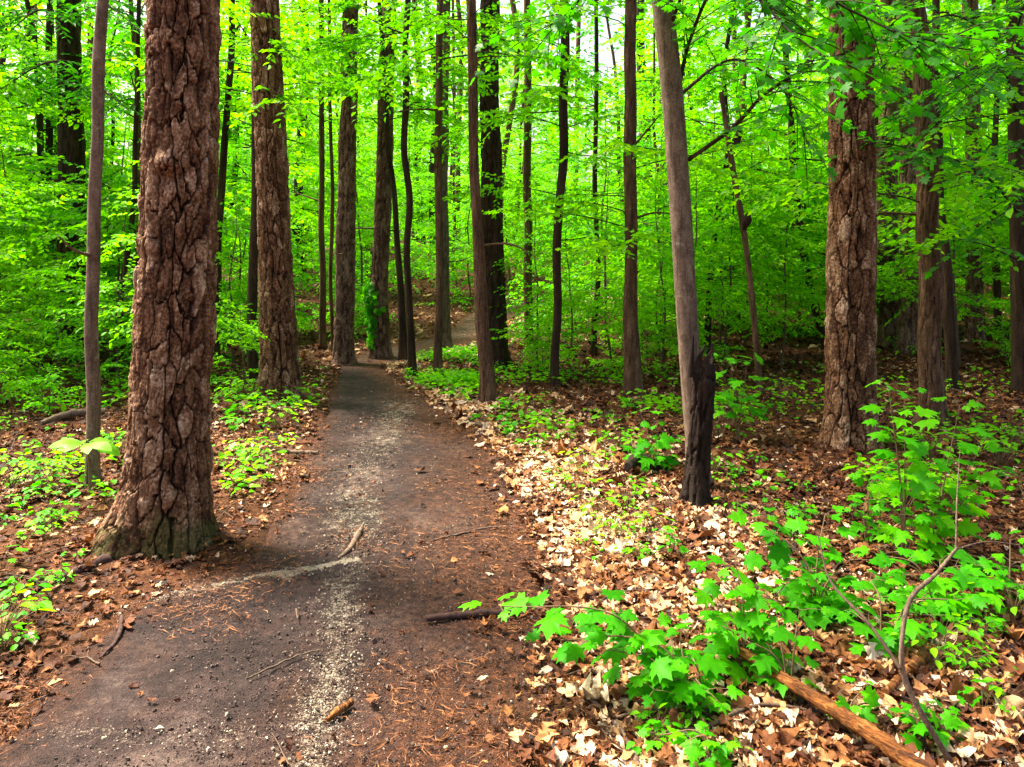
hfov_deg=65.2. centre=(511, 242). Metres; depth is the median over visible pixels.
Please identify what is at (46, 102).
young tree
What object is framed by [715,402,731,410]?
seedling
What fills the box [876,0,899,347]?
pine tree
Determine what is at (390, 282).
shrub
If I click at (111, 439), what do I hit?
seedling
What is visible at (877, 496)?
seedling
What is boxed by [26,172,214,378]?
sapling
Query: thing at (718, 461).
seedling
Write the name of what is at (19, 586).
seedling
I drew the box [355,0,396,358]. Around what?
pine tree
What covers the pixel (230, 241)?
sapling
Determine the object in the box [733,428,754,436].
seedling
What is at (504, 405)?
seedling
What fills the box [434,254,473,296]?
shrub
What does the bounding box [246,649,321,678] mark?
dead twig
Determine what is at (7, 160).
young tree
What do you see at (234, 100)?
tall tree
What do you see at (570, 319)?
shrub
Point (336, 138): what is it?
young tree
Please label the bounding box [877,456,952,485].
seedling
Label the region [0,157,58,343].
sapling
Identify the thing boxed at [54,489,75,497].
seedling
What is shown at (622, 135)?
young tree
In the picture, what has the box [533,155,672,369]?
sapling
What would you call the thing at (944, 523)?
maple seedling
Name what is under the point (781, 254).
sapling
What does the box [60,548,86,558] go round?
seedling
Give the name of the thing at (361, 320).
shrub
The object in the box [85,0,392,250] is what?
young tree
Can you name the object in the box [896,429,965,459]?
seedling
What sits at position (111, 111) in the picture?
young tree
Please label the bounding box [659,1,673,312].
tall tree
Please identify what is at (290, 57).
hardwood tree
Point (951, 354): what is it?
hardwood tree
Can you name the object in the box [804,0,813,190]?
tall tree
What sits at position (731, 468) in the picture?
seedling
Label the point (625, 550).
seedling
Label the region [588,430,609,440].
seedling
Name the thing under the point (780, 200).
sapling
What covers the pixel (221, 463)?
seedling
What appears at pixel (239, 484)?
seedling
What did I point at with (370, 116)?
young tree
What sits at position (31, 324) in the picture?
shrub
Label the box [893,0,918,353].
pine tree
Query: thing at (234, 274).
shrub
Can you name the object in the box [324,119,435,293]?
sapling
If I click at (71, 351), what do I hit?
shrub
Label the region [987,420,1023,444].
seedling
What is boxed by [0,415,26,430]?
seedling
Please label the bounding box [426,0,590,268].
young tree
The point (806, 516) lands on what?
seedling
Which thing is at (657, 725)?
seedling
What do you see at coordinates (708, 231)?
sapling
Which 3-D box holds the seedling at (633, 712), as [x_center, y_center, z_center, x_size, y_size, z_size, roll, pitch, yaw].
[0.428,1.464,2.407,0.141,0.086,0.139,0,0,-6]
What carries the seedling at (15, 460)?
on the ground at (144, 574)
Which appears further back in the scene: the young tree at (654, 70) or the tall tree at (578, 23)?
the tall tree at (578, 23)
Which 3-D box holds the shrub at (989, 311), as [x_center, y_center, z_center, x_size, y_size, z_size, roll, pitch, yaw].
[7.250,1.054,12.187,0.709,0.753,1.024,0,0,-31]
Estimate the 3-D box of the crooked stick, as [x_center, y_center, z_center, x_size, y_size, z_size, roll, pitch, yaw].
[1.258,1.043,2.358,0.611,0.761,0.410,0,0,0]
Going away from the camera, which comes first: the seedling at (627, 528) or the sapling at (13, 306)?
the seedling at (627, 528)
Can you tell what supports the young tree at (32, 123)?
on the ground at (144, 574)
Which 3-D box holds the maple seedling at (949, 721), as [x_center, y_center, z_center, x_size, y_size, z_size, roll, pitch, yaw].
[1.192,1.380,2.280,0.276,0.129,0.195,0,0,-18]
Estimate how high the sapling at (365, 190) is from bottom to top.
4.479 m
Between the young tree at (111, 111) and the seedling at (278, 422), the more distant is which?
the young tree at (111, 111)
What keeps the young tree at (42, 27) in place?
on the ground at (144, 574)
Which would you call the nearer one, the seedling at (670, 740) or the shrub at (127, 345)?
the seedling at (670, 740)
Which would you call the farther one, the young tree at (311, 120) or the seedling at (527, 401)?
the young tree at (311, 120)
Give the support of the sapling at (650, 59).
on the ground at (144, 574)
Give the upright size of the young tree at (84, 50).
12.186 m
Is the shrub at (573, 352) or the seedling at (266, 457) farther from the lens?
the shrub at (573, 352)
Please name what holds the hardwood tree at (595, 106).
on the ground at (144, 574)
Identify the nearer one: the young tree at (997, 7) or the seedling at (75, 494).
the seedling at (75, 494)
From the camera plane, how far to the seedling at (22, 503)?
4.49 m
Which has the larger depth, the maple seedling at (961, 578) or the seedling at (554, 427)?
the seedling at (554, 427)
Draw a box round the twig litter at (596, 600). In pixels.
[0,364,1023,766]
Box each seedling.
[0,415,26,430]
[0,457,51,488]
[0,503,21,519]
[0,513,18,525]
[0,545,28,567]
[0,576,52,598]
[0,577,36,596]
[0,583,55,646]
[0,590,47,619]
[0,619,29,651]
[0,622,38,650]
[5,494,33,505]
[6,457,42,470]
[10,455,77,484]
[10,477,27,485]
[15,527,44,539]
[19,449,84,478]
[21,502,58,524]
[22,482,56,493]
[25,513,67,531]
[29,522,60,535]
[29,570,64,582]
[31,476,72,491]
[32,489,56,499]
[33,472,59,479]
[33,500,79,525]
[33,563,69,578]
[41,509,77,526]
[42,507,67,517]
[45,456,67,471]
[48,437,120,495]
[53,572,75,585]
[54,451,84,468]
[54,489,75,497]
[55,451,79,461]
[55,463,84,475]
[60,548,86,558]
[69,483,105,497]
[84,428,126,451]
[102,431,124,440]
[213,392,230,401]
[213,458,227,465]
[219,416,244,430]
[221,436,266,455]
[223,371,262,394]
[225,407,249,416]
[225,480,247,488]
[226,383,256,396]
[229,402,255,413]
[233,415,250,424]
[237,439,286,463]
[244,400,310,429]
[247,428,297,453]
[249,451,271,462]
[256,474,274,480]
[265,402,282,409]
[268,458,285,467]
[307,395,325,402]
[458,589,745,715]
[470,413,494,420]
[489,410,512,420]
[496,417,524,432]
[500,397,518,406]
[514,391,548,405]
[514,439,533,443]
[524,436,546,447]
[529,410,556,420]
[541,407,563,414]
[547,421,564,429]
[551,466,597,487]
[555,431,576,439]
[558,447,615,468]
[569,485,620,513]
[571,531,605,547]
[582,510,626,530]
[585,549,603,561]
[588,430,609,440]
[589,421,642,450]
[593,510,641,538]
[595,410,614,418]
[596,478,658,504]
[609,430,655,451]
[611,414,628,422]
[613,536,657,558]
[616,520,635,532]
[621,407,684,471]
[623,399,643,407]
[625,541,653,559]
[626,726,669,754]
[627,508,676,534]
[629,475,646,482]
[629,707,679,736]
[630,506,659,518]
[632,484,661,500]
[636,710,670,736]
[636,721,752,766]
[640,719,686,748]
[645,729,672,745]
[653,525,689,554]
[659,680,730,727]
[676,542,810,688]
[678,703,707,723]
[683,402,754,437]
[683,714,711,740]
[710,458,722,469]
[711,446,746,470]
[712,472,737,484]
[714,353,774,439]
[714,397,760,425]
[714,495,747,509]
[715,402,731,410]
[716,382,762,401]
[722,582,832,697]
[726,465,744,472]
[727,505,891,629]
[730,465,747,473]
[731,483,753,491]
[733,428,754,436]
[741,492,815,538]
[746,452,767,461]
[752,375,820,402]
[752,481,779,490]
[756,469,785,478]
[764,375,795,386]
[764,401,785,411]
[785,498,805,509]
[786,479,815,493]
[786,504,818,518]
[821,569,994,661]
[826,676,897,734]
[842,466,962,513]
[844,461,899,543]
[847,380,944,555]
[850,544,1023,629]
[866,495,885,511]
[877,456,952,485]
[882,396,1017,563]
[886,468,909,481]
[889,595,982,646]
[889,697,964,752]
[890,623,980,669]
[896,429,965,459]
[902,430,932,439]
[912,435,949,446]
[912,457,937,470]
[914,708,970,740]
[930,474,975,506]
[934,422,966,437]
[935,642,990,668]
[943,643,998,669]
[946,615,997,636]
[950,426,1023,466]
[954,644,998,663]
[956,679,1009,712]
[963,610,1009,633]
[965,633,995,650]
[969,575,1023,619]
[969,666,1022,710]
[970,530,1023,602]
[972,463,1011,483]
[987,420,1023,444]
[996,468,1023,478]
[998,446,1021,456]
[1006,426,1023,445]
[1006,479,1021,491]
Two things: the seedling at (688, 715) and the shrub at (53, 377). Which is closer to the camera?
the seedling at (688, 715)
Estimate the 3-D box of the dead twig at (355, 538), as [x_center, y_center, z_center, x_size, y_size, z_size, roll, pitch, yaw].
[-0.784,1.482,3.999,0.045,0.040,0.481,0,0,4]
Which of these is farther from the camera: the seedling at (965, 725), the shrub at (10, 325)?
the shrub at (10, 325)
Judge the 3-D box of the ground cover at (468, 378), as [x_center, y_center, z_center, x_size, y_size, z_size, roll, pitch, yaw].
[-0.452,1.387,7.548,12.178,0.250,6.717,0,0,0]
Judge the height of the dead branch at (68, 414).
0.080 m
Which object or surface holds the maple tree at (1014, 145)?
on the ground at (144, 574)
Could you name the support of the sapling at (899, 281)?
on the ground at (144, 574)
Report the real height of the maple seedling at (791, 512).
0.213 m
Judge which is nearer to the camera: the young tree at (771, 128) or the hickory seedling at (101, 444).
the hickory seedling at (101, 444)
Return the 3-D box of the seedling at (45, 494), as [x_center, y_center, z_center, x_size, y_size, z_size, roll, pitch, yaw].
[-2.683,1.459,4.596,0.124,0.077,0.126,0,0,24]
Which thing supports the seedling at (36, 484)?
on the ground at (144, 574)
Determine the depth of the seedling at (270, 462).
5.30 m
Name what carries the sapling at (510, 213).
on the ground at (144, 574)
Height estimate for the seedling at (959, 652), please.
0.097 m
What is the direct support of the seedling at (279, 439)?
on the ground at (144, 574)
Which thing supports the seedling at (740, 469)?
on the ground at (144, 574)
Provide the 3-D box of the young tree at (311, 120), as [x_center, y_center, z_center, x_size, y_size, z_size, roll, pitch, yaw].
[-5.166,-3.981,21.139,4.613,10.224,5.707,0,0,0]
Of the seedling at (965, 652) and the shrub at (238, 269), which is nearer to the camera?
the seedling at (965, 652)
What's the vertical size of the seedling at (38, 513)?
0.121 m
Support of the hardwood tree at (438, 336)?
on the ground at (144, 574)
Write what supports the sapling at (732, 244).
on the ground at (144, 574)
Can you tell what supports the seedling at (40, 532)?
on the ground at (144, 574)
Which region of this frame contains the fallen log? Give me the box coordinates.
[735,647,932,766]
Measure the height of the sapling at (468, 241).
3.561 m
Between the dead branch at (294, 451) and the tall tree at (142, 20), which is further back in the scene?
the tall tree at (142, 20)
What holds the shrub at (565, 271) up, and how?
on the ground at (144, 574)
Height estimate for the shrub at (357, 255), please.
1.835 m
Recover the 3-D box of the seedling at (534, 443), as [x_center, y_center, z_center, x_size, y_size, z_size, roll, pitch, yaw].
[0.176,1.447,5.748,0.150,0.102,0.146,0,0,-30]
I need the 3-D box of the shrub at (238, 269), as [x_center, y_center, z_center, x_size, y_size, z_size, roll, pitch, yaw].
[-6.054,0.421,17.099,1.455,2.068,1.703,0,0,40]
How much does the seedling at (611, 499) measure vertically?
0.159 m
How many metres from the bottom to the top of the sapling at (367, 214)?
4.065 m
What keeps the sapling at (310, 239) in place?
on the ground at (144, 574)
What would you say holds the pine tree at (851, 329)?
on the ground at (144, 574)
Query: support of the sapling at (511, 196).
on the ground at (144, 574)
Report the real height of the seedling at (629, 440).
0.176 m
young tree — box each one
[0,0,57,250]
[0,0,57,292]
[0,0,125,291]
[0,0,142,272]
[0,0,228,291]
[0,0,297,376]
[0,1,55,244]
[0,2,123,347]
[0,97,41,262]
[1,0,225,323]
[4,50,53,187]
[7,0,236,303]
[28,9,142,197]
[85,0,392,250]
[112,82,143,183]
[114,0,397,274]
[219,11,339,228]
[220,19,291,257]
[224,0,403,240]
[234,2,365,266]
[284,34,328,242]
[288,1,405,252]
[290,25,420,245]
[311,85,372,219]
[312,6,423,218]
[356,47,425,208]
[358,0,468,244]
[363,98,427,230]
[390,40,534,276]
[393,86,430,239]
[399,0,512,220]
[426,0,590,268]
[451,1,614,243]
[480,15,589,215]
[510,0,800,329]
[521,72,599,224]
[545,0,826,347]
[565,0,817,342]
[581,39,660,217]
[584,0,779,251]
[584,0,787,270]
[615,0,898,329]
[636,0,980,346]
[731,60,796,209]
[734,0,1008,283]
[747,1,827,201]
[758,27,828,288]
[762,43,803,151]
[765,14,954,190]
[766,32,824,164]
[777,7,829,269]
[787,0,1008,325]
[809,0,1002,225]
[875,0,1009,346]
[898,0,1023,247]
[899,0,1023,267]
[926,4,1005,236]
[929,0,1006,248]
[943,10,1009,285]
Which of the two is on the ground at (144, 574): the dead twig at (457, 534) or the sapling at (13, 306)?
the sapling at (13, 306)
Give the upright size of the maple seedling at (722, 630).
0.380 m
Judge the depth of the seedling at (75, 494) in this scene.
4.65 m
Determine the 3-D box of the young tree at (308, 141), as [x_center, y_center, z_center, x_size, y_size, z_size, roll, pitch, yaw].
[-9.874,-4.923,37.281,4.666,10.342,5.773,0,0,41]
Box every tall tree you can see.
[0,5,13,186]
[19,4,34,152]
[34,4,45,149]
[85,1,93,101]
[123,0,145,98]
[229,18,239,248]
[294,6,309,280]
[298,7,312,243]
[411,0,422,239]
[424,0,435,251]
[449,0,462,245]
[455,0,462,267]
[465,19,480,235]
[502,0,520,185]
[573,5,580,247]
[636,0,652,225]
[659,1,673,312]
[731,8,739,171]
[740,0,751,141]
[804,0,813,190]
[819,8,827,240]
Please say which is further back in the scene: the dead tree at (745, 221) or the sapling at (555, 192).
the sapling at (555, 192)
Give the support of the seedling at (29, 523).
on the ground at (144, 574)
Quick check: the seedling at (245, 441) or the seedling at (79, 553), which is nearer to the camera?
the seedling at (79, 553)
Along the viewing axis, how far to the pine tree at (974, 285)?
10.91 m
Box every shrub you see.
[0,282,67,385]
[0,286,46,398]
[0,313,37,377]
[1,281,131,408]
[1,307,31,349]
[2,285,44,348]
[6,312,73,365]
[9,257,56,343]
[10,289,121,388]
[15,363,82,414]
[109,310,132,378]
[110,354,218,389]
[210,292,259,395]
[221,225,248,302]
[222,266,244,291]
[226,215,319,336]
[308,226,371,310]
[326,244,368,276]
[327,295,367,338]
[328,275,393,325]
[354,295,397,333]
[367,271,396,293]
[412,239,474,311]
[421,210,452,251]
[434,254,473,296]
[506,251,583,344]
[508,203,552,269]
[510,251,573,287]
[517,281,588,355]
[520,332,563,359]
[522,336,563,371]
[535,298,590,326]
[549,221,592,284]
[550,314,579,347]
[551,218,623,317]
[598,325,648,367]
[599,255,671,339]
[600,305,677,378]
[620,313,664,351]
[637,244,716,344]
[654,300,724,351]
[695,230,733,322]
[785,241,826,337]
[795,269,825,322]
[955,235,1005,286]
[955,277,964,317]
[957,293,1008,328]
[973,325,1010,365]
[980,327,1010,347]
[984,267,1010,336]
[986,259,1009,290]
[996,321,1010,364]
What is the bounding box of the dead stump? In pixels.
[678,335,715,508]
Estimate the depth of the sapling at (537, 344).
9.18 m
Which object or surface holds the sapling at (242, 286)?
on the ground at (144, 574)
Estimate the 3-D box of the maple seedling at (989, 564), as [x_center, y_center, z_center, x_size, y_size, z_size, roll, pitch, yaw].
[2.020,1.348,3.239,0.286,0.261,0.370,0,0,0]
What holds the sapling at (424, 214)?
on the ground at (144, 574)
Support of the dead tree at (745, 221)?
on the ground at (144, 574)
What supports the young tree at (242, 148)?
on the ground at (144, 574)
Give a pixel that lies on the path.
(106, 697)
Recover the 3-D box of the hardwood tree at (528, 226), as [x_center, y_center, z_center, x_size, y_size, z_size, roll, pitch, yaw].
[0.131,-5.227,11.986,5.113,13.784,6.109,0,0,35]
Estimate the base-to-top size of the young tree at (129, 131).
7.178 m
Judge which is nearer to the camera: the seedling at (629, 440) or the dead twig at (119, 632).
the dead twig at (119, 632)
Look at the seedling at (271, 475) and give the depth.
4.98 m
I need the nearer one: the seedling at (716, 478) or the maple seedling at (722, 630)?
the maple seedling at (722, 630)
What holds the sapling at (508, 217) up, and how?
on the ground at (144, 574)
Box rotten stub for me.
[624,452,660,471]
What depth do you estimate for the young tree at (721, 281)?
9.88 m
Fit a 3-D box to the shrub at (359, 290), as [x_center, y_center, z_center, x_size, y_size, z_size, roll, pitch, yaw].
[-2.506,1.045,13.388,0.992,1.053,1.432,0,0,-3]
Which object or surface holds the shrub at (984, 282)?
on the ground at (144, 574)
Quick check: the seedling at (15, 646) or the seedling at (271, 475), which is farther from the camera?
the seedling at (271, 475)
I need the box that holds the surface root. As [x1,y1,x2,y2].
[12,554,112,592]
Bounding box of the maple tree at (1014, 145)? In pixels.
[775,0,1023,394]
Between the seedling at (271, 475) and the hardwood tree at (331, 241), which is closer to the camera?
the seedling at (271, 475)
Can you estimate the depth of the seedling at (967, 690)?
2.45 m
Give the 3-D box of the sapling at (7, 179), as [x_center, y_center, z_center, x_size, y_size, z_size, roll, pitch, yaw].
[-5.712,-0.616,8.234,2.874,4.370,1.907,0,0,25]
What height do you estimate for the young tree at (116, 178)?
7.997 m
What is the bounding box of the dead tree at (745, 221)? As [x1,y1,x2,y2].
[719,91,762,392]
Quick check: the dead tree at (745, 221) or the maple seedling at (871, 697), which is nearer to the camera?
the maple seedling at (871, 697)
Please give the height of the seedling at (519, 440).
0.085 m
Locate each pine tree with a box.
[0,0,145,361]
[90,0,221,560]
[249,0,307,400]
[331,0,358,366]
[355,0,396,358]
[468,0,515,369]
[816,0,884,451]
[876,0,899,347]
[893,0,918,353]
[962,0,987,343]
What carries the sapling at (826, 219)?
on the ground at (144, 574)
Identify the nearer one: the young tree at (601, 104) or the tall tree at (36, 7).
the young tree at (601, 104)
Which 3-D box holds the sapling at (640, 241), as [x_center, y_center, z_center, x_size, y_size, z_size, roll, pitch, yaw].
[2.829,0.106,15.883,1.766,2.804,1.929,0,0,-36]
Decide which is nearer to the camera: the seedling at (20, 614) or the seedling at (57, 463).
the seedling at (20, 614)
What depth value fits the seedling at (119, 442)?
5.54 m
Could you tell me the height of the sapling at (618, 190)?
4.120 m
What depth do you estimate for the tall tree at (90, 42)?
26.39 m
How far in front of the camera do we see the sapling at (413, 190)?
32.06 m
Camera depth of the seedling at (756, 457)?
5.15 m
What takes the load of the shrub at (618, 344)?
on the ground at (144, 574)
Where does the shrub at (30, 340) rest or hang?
on the ground at (144, 574)
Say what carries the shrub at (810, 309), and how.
on the ground at (144, 574)
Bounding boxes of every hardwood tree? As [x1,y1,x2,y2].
[0,0,143,339]
[8,0,250,371]
[58,0,108,487]
[79,0,426,385]
[129,0,334,360]
[220,0,429,351]
[282,0,479,377]
[283,0,430,348]
[289,0,467,360]
[311,0,594,377]
[320,0,603,403]
[396,0,516,349]
[408,0,666,386]
[410,0,652,343]
[469,0,1023,487]
[482,0,827,394]
[510,0,698,355]
[720,0,1023,429]
[785,0,1023,389]
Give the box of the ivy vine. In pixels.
[361,243,385,350]
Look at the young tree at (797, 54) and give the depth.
30.91 m
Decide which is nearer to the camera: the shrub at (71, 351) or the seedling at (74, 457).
the seedling at (74, 457)
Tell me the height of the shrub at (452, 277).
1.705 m
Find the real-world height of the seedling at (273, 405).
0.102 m
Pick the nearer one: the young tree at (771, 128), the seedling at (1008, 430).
the seedling at (1008, 430)
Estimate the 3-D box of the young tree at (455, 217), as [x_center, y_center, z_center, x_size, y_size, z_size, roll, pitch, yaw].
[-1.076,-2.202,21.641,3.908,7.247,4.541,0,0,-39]
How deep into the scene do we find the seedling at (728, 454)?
4.96 m
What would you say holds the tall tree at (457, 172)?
on the ground at (144, 574)
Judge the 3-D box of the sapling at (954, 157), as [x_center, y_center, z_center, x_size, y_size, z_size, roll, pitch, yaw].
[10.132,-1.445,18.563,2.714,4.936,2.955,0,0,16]
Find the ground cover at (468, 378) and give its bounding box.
[0,343,1023,514]
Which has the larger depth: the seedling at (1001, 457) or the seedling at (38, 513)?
the seedling at (1001, 457)
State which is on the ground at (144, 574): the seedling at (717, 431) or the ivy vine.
the seedling at (717, 431)
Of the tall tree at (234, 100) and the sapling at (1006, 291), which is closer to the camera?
the sapling at (1006, 291)
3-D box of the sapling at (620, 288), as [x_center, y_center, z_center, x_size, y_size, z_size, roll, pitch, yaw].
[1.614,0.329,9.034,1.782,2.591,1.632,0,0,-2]
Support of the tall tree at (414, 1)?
on the ground at (144, 574)
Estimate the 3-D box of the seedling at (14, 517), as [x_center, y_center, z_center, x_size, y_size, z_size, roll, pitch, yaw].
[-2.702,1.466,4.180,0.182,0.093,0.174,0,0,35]
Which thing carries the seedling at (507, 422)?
on the ground at (144, 574)
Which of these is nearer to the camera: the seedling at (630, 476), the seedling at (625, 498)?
the seedling at (625, 498)
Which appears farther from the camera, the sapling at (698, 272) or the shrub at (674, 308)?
the sapling at (698, 272)
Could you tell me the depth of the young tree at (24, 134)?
11.30 m
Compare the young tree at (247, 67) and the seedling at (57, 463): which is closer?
the seedling at (57, 463)
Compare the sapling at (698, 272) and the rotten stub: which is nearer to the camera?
the rotten stub
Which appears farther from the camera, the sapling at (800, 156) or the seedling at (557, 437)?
the sapling at (800, 156)
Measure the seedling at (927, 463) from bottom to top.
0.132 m
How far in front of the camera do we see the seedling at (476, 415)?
6.62 m
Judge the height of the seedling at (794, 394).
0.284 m
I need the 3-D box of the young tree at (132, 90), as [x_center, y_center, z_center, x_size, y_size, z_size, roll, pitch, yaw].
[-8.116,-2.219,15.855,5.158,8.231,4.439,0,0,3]
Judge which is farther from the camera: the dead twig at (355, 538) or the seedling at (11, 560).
the dead twig at (355, 538)
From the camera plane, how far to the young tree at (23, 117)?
12.90 m
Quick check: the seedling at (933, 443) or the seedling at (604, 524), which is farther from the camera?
the seedling at (933, 443)
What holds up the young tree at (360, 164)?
on the ground at (144, 574)
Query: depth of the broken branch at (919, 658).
2.63 m
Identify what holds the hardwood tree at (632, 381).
on the ground at (144, 574)
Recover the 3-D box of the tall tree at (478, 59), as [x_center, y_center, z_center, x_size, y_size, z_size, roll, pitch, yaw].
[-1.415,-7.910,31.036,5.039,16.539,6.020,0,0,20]
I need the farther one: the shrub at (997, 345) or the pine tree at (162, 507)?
the shrub at (997, 345)
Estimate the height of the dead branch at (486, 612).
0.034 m
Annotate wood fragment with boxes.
[324,698,353,721]
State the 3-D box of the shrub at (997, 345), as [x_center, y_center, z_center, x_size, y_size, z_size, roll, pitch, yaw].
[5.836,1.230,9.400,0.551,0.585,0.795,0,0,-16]
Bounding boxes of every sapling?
[0,36,116,346]
[0,73,71,331]
[0,115,131,384]
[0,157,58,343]
[1,283,39,350]
[2,79,36,262]
[5,126,140,340]
[7,76,134,321]
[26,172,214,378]
[29,160,269,351]
[39,91,142,348]
[115,83,292,274]
[121,87,143,252]
[215,180,317,370]
[219,128,303,304]
[221,155,317,333]
[222,202,245,298]
[290,130,431,329]
[291,179,371,290]
[298,143,403,251]
[306,131,400,266]
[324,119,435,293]
[356,103,458,292]
[365,98,451,234]
[394,114,429,247]
[397,157,448,220]
[411,154,542,303]
[427,120,549,276]
[451,148,550,229]
[459,159,536,262]
[471,123,543,289]
[489,187,601,370]
[491,197,622,373]
[504,138,551,236]
[504,180,553,240]
[507,67,673,342]
[521,127,599,248]
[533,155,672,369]
[535,163,586,217]
[542,160,587,244]
[578,159,741,374]
[583,167,743,365]
[589,122,653,221]
[592,160,616,225]
[599,50,704,258]
[602,85,827,357]
[608,133,657,251]
[609,182,671,311]
[620,70,806,325]
[637,122,825,365]
[637,146,787,357]
[647,118,776,332]
[661,102,825,345]
[661,175,733,320]
[707,94,824,314]
[722,156,826,366]
[725,97,827,335]
[768,183,902,317]
[769,76,827,296]
[775,115,827,277]
[784,153,899,309]
[818,179,944,353]
[876,75,1010,363]
[943,99,1004,248]
[947,104,1009,289]
[950,241,964,312]
[951,83,1009,288]
[952,212,1009,275]
[1001,282,1010,335]
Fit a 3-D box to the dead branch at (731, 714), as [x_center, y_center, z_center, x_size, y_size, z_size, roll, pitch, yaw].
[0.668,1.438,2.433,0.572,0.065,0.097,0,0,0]
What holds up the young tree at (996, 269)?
on the ground at (144, 574)
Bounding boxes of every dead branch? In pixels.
[38,408,104,425]
[269,447,318,453]
[426,608,524,621]
[574,683,663,766]
[651,702,822,733]
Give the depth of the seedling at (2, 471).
4.76 m
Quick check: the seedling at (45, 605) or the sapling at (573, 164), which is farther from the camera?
the sapling at (573, 164)
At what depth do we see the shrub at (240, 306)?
7.79 m
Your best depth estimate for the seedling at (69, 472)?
4.97 m
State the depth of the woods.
48.90 m
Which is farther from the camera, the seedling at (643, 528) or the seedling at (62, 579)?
the seedling at (643, 528)
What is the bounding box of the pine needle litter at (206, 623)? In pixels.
[0,355,1023,766]
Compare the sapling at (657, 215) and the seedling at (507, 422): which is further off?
the sapling at (657, 215)
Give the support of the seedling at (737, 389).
on the ground at (144, 574)
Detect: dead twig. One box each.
[9,694,48,711]
[99,614,123,658]
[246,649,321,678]
[337,522,364,558]
[432,525,511,539]
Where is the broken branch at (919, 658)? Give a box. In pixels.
[880,643,935,696]
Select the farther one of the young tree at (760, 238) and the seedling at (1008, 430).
the young tree at (760, 238)
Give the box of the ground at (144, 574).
[0,240,1023,766]
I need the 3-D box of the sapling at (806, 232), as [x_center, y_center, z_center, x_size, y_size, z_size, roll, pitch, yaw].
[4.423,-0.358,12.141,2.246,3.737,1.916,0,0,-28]
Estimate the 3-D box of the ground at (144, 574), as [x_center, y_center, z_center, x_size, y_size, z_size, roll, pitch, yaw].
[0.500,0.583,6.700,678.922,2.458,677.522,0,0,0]
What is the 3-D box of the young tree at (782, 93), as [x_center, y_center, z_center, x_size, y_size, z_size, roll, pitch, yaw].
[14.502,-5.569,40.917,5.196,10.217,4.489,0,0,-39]
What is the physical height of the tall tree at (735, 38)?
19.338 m
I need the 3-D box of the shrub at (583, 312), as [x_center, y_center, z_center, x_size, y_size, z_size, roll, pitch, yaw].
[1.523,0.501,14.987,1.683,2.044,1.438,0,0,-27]
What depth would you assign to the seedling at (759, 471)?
4.80 m
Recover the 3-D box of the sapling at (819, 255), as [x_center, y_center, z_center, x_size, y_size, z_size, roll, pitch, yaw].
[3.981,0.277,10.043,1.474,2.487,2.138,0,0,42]
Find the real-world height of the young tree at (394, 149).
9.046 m
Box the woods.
[0,0,1005,240]
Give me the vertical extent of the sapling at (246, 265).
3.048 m
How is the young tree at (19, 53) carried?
on the ground at (144, 574)
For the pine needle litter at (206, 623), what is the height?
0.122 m
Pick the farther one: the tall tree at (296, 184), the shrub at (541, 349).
the tall tree at (296, 184)
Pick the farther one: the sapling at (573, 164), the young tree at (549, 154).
the young tree at (549, 154)
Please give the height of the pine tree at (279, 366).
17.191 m
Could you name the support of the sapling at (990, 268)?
on the ground at (144, 574)
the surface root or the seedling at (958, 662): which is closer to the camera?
the seedling at (958, 662)
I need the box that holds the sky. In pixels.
[1,0,1006,240]
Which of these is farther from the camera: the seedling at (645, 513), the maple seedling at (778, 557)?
the seedling at (645, 513)
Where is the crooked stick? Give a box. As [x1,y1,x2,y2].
[817,451,1019,763]
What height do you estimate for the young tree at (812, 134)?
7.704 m
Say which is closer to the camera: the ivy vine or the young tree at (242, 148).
the ivy vine
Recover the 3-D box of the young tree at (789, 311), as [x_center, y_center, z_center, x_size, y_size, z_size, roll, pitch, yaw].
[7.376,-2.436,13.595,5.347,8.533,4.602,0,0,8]
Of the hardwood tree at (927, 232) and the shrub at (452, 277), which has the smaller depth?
the hardwood tree at (927, 232)
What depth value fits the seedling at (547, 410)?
6.73 m
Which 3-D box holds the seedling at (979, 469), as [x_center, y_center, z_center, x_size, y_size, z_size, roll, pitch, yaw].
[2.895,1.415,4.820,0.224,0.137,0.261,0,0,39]
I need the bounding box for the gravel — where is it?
[0,379,590,766]
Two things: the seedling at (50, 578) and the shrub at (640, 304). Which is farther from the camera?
the shrub at (640, 304)
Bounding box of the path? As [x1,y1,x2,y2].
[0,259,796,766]
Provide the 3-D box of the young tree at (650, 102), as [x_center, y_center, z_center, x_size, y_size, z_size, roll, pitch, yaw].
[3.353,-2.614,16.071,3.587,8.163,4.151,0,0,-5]

